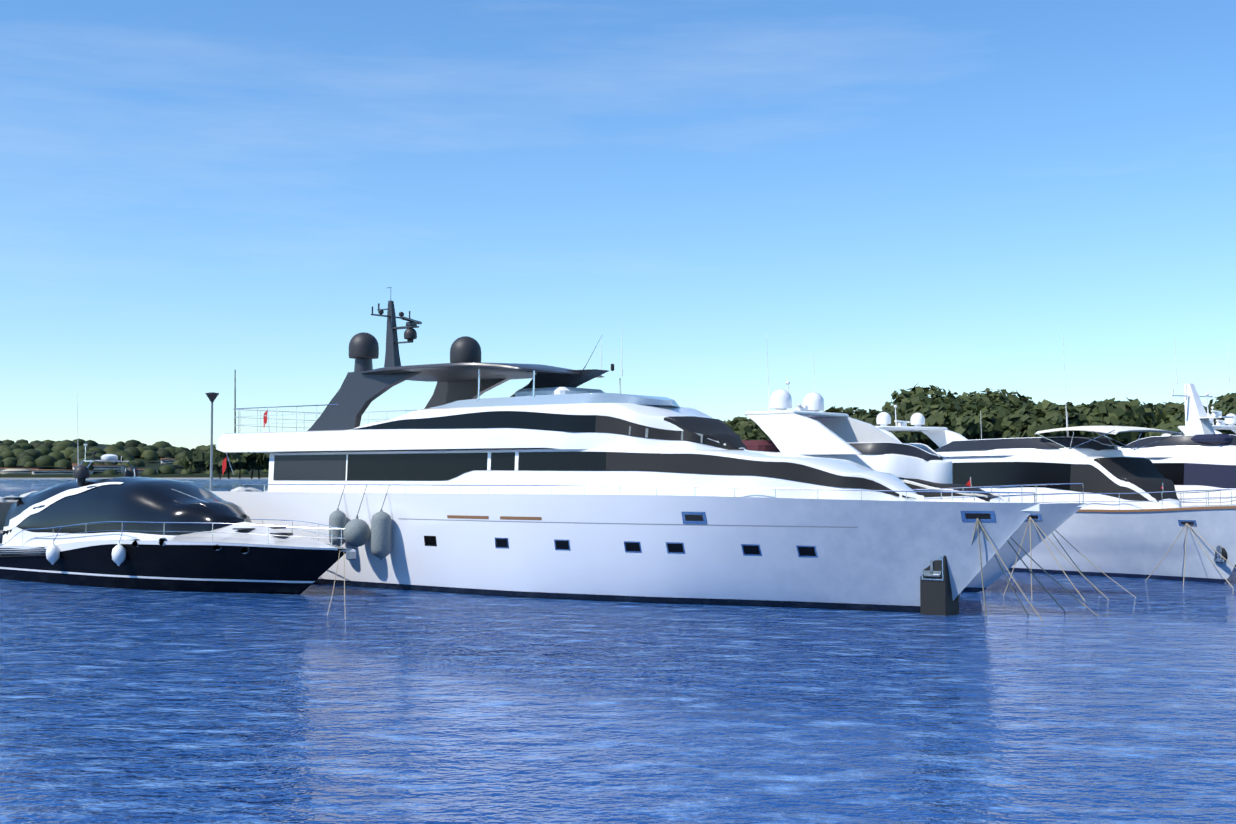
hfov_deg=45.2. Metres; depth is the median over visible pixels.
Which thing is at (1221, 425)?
yacht
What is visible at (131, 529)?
black sport yacht
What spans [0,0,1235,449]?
sky
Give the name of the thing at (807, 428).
yacht
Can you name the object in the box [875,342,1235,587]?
yacht
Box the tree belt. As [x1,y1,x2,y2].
[181,382,1235,478]
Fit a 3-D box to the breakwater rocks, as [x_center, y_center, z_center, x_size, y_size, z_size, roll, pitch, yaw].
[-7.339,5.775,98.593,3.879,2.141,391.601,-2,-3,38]
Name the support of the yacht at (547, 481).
on the sea water surface
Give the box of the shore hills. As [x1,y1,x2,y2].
[0,439,268,478]
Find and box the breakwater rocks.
[0,487,267,501]
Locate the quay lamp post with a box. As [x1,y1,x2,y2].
[205,392,218,490]
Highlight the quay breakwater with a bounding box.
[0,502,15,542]
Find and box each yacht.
[0,406,355,618]
[211,287,1097,620]
[741,333,1134,600]
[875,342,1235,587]
[1118,343,1235,567]
[1178,406,1235,434]
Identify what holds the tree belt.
on the marina shore
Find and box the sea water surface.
[0,479,1235,823]

